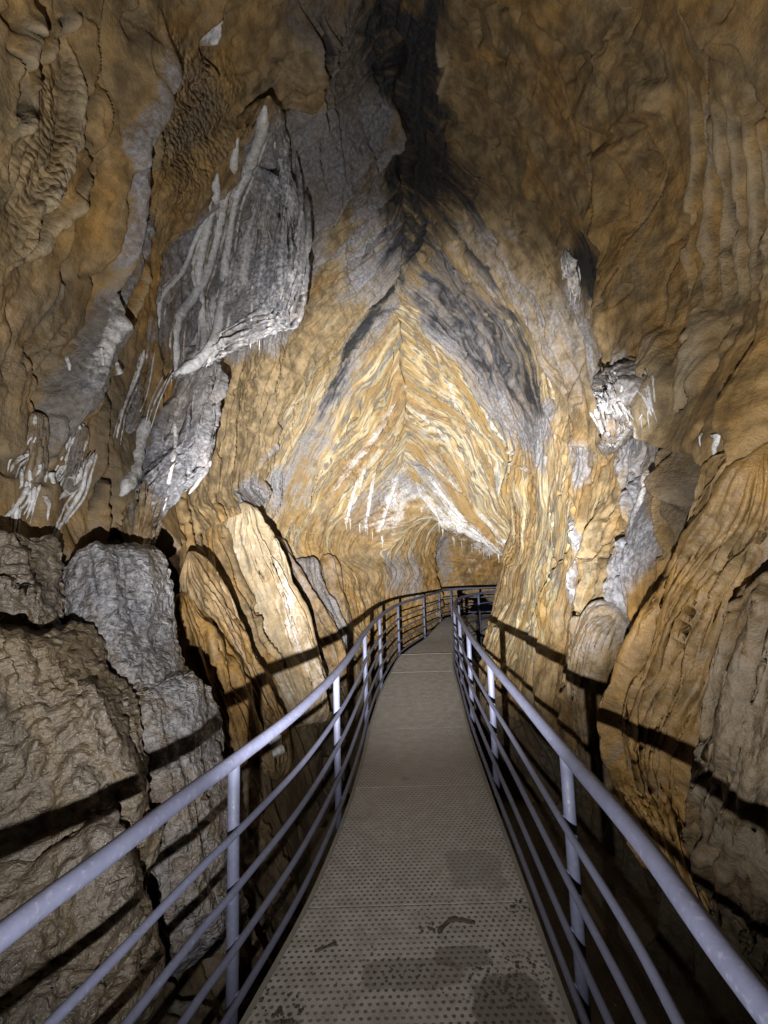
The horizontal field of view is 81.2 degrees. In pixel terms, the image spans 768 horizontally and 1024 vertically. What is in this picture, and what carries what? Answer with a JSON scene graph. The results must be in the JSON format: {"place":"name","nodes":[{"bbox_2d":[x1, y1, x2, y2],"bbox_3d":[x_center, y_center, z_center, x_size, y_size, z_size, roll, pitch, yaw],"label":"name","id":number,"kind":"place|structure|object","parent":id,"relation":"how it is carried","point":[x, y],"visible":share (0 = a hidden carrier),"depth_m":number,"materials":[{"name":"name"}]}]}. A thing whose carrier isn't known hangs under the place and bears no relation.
{"place":"outdoors","nodes":[
{"label":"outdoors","id":0,"kind":"place"},
{"bbox_2d":[0,0,479,1023],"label":"cave wall","id":1,"kind":"structure","parent":0,"point":[118,134],"depth_m":3.90,"materials":[{"name":"stone"}]},
{"bbox_2d":[4,412,49,533],"bbox_3d":[-2.058,-0.194,2.568,0.208,0.791,0.185,5,-9,-44],"label":"calcite cluster","id":2,"kind":"object","parent":1,"relation":"attached to","point":[35,457],"visible":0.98,"depth_m":2.57,"materials":[{"name":"stone"}]},
{"bbox_2d":[0,530,65,629],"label":"flowstone lump","id":3,"kind":"object","parent":1,"relation":"attached to","point":[32,586],"visible":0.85,"depth_m":2.16,"materials":[{"name":"stone"}]},
{"bbox_2d":[42,495,50,519],"bbox_3d":[-2.014,-0.020,2.668,0.056,0.156,0.042,-2,-7,0],"label":"stalactite","id":4,"kind":"object","parent":1,"relation":"hanging from","point":[47,502],"visible":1,"depth_m":2.66,"materials":[{"name":"stone"}]},
{"bbox_2d":[47,472,55,483],"bbox_3d":[-2.039,-0.117,2.737,0.047,0.251,0.048,-8,-9,43],"label":"stalactite","id":5,"kind":"object","parent":1,"relation":"hanging from","point":[51,476],"visible":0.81,"depth_m":2.73,"materials":[{"name":"stone"}]},
{"bbox_2d":[64,356,70,370],"bbox_3d":[-1.997,-0.856,2.823,0.045,0.253,0.029,-2,-7,0],"label":"stalactite","id":6,"kind":"object","parent":1,"relation":"hanging from","point":[67,359],"visible":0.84,"depth_m":2.83,"materials":[{"name":"stone"}]},
{"bbox_2d":[51,424,97,537],"bbox_3d":[-1.990,-0.180,2.864,0.200,0.828,0.367,1,-7,-21],"label":"calcite cluster","id":7,"kind":"object","parent":1,"relation":"attached to","point":[75,468],"visible":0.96,"depth_m":2.88,"materials":[{"name":"stone"}]},
{"bbox_2d":[0,620,150,862],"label":"flowstone boulder","id":8,"kind":"object","parent":1,"relation":"attached to","point":[74,757],"visible":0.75,"depth_m":1.79,"materials":[{"name":"stone"}]},
{"bbox_2d":[0,809,165,1023],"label":"flowstone boulder","id":9,"kind":"object","parent":1,"relation":"attached to","point":[52,962],"visible":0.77,"depth_m":1.48,"materials":[{"name":"stone"}]},
{"bbox_2d":[97,347,104,365],"bbox_3d":[-1.876,-0.981,2.964,0.051,0.215,0.041,-2,-7,0],"label":"stalactite","id":10,"kind":"object","parent":1,"relation":"hanging from","point":[100,349],"visible":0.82,"depth_m":2.96,"materials":[{"name":"stone"}]},
{"bbox_2d":[113,346,171,444],"bbox_3d":[-2.036,-0.975,3.657,0.214,1.062,0.628,-3,-7,10],"label":"calcite drape","id":11,"kind":"object","parent":1,"relation":"attached to","point":[142,376],"visible":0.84,"depth_m":3.69,"materials":[{"name":"stone"}]},
{"bbox_2d":[61,541,248,976],"bbox_3d":[-1.311,1.230,2.575,1.293,2.152,0.806,-5,-7,25],"label":"flowstone boulder","id":12,"kind":"object","parent":1,"relation":"attached to","point":[119,597],"visible":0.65,"depth_m":2.37,"materials":[{"name":"stone"}]},
{"bbox_2d":[114,361,228,545],"bbox_3d":[-2.017,-0.638,4.029,0.920,2.143,1.727,-2,-7,0],"label":"hanging flowstone","id":13,"kind":"object","parent":1,"relation":"attached to","point":[172,464],"visible":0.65,"depth_m":3.80,"materials":[{"name":"stone"}]},
{"bbox_2d":[173,592,262,769],"bbox_3d":[-1.468,1.420,3.893,0.846,1.442,0.816,-2,-7,0],"label":"rock fin","id":14,"kind":"object","parent":1,"relation":"attached to","point":[211,658],"visible":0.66,"depth_m":3.74,"materials":[{"name":"stone"}]},
{"bbox_2d":[230,507,234,528],"bbox_3d":[-2.014,0.123,5.951,0.074,0.367,0.074,-2,-7,0],"label":"stalactite","id":15,"kind":"object","parent":1,"relation":"hanging from","point":[232,508],"visible":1,"depth_m":5.94,"materials":[{"name":"stone"}]},
{"bbox_2d":[156,95,311,384],"bbox_3d":[-1.691,-2.442,4.404,2.184,2.404,1.366,-4,-7,18],"label":"flowstone drapery","id":16,"kind":"object","parent":1,"relation":"attached to","point":[262,290],"visible":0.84,"depth_m":4.60,"materials":[{"name":"stone"}]},
{"bbox_2d":[179,551,292,781],"bbox_3d":[-1.414,1.474,4.377,1.015,2.186,0.710,0,-7,-11],"label":"rock fin","id":17,"kind":"object","parent":1,"relation":"attached to","point":[203,586],"visible":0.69,"depth_m":4.27,"materials":[{"name":"stone"}]},
{"bbox_2d":[269,734,284,756],"bbox_3d":[-0.985,2.091,4.072,0.138,0.245,0.216,3,-8,-38],"label":"stalagmite stub","id":18,"kind":"object","parent":17,"relation":"on","point":[277,747],"visible":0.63,"depth_m":4.01,"materials":[{"name":"stone"}]},
{"bbox_2d":[226,502,329,730],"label":"flowstone column","id":19,"kind":"structure","parent":1,"relation":"attached to","point":[281,608],"depth_m":5.99,"materials":[{"name":"stone"}]},
{"bbox_2d":[275,536,349,686],"bbox_3d":[-1.286,1.615,7.600,1.786,2.489,0.719,-6,-8,31],"label":"rock fin","id":20,"kind":"object","parent":1,"relation":"attached to","point":[332,648],"visible":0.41,"depth_m":7.38,"materials":[{"name":"stone"}]},
{"bbox_2d":[295,556,351,650],"bbox_3d":[-1.186,1.724,8.230,1.347,1.825,0.701,-8,-9,42],"label":"rock fin","id":21,"kind":"object","parent":1,"relation":"attached to","point":[310,567],"visible":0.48,"depth_m":8.18,"materials":[{"name":"stone"}]},
{"bbox_2d":[320,554,352,637],"bbox_3d":[-0.964,1.673,8.793,0.544,1.721,1.207,1,-7,-23],"label":"rock fin","id":22,"kind":"object","parent":1,"relation":"attached to","point":[331,570],"visible":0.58,"depth_m":8.75,"materials":[{"name":"stone"}]},
{"bbox_2d":[396,47,491,652],"label":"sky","id":23,"kind":"structure","parent":0,"point":[482,607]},
{"bbox_2d":[306,651,711,1023],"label":"cave floor","id":24,"kind":"structure","parent":0,"point":[639,910],"depth_m":3.75,"materials":[{"name":"stone"}]},
{"bbox_2d":[239,614,576,1023],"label":"walkway","id":25,"kind":"structure","parent":24,"relation":"on","point":[421,822],"depth_m":2.15,"materials":[{"name":"metal"}]},
{"bbox_2d":[0,587,495,1023],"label":"railing","id":26,"kind":"object","parent":25,"relation":"attached to","point":[20,921],"visible":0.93,"depth_m":1.64,"materials":[{"name":"grey metal"}]},
{"bbox_2d":[315,942,335,952],"bbox_3d":[-0.244,1.822,1.875,0.092,0.011,0.012,1,-7,-25],"label":"twig","id":27,"kind":"object","parent":25,"relation":"on","point":[325,947],"visible":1,"depth_m":1.87,"materials":[{"name":"brown wood"}]},
{"bbox_2d":[197,872,616,1023],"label":"mud","id":28,"kind":"structure","parent":25,"relation":"on","point":[279,1010],"depth_m":1.72,"materials":[{"name":"brown soil"}]},
{"bbox_2d":[437,918,474,933],"bbox_3d":[0.311,1.812,1.970,0.174,0.022,0.051,0,-7,-13],"label":"twig","id":29,"kind":"object","parent":25,"relation":"on","point":[443,926],"visible":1,"depth_m":1.98,"materials":[{"name":"brown wood"}]},
{"bbox_2d":[452,590,767,1023],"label":"railing","id":30,"kind":"object","parent":25,"relation":"attached to","point":[746,983],"visible":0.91,"depth_m":1.55,"materials":[{"name":"grey metal"}]},
{"bbox_2d":[392,0,767,1023],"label":"cave wall","id":31,"kind":"structure","parent":0,"point":[618,148],"depth_m":4.12,"materials":[{"name":"stone"}]},
{"bbox_2d":[561,249,580,306],"bbox_3d":[1.971,-2.448,4.707,0.215,0.565,0.388,-3,-7,15],"label":"calcite drape","id":32,"kind":"object","parent":31,"relation":"attached to","point":[568,266],"visible":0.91,"depth_m":4.61,"materials":[{"name":"stone"}]},
{"bbox_2d":[565,599,628,790],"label":"flowstone slab","id":33,"kind":"structure","parent":31,"relation":"attached to","point":[602,628],"depth_m":3.57,"materials":[{"name":"stone"}]},
{"bbox_2d":[590,356,656,455],"bbox_3d":[2.024,-0.838,3.799,0.474,0.758,2.078,-5,-7,27],"label":"calcite cluster","id":34,"kind":"object","parent":31,"relation":"attached to","point":[615,386],"visible":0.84,"depth_m":3.11,"materials":[{"name":"stone"}]},
{"bbox_2d":[610,773,709,911],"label":"flowstone slab","id":35,"kind":"structure","parent":31,"relation":"attached to","point":[662,824],"depth_m":2.29,"materials":[{"name":"stone"}]},
{"bbox_2d":[596,443,767,823],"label":"flowstone curtain","id":36,"kind":"object","parent":31,"relation":"attached to","point":[648,713],"visible":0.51,"depth_m":2.23,"materials":[{"name":"stone"}]},
{"bbox_2d":[698,432,702,444],"bbox_3d":[1.656,-0.373,2.338,0.027,0.086,0.016,-2,-7,0],"label":"stalactite","id":37,"kind":"object","parent":31,"relation":"hanging from","point":[700,436],"visible":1,"depth_m":2.34,"materials":[{"name":"stone"}]},
{"bbox_2d":[709,434,719,455],"bbox_3d":[1.660,-0.296,2.210,0.082,0.176,0.082,-2,-7,0],"label":"stalactite","id":38,"kind":"object","parent":31,"relation":"hanging from","point":[716,439],"visible":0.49,"depth_m":2.20,"materials":[{"name":"stone"}]},
{"bbox_2d":[681,571,767,970],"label":"flowstone slab","id":39,"kind":"structure","parent":31,"relation":"attached to","point":[724,834],"depth_m":1.76,"materials":[{"name":"stone"}]}
]}

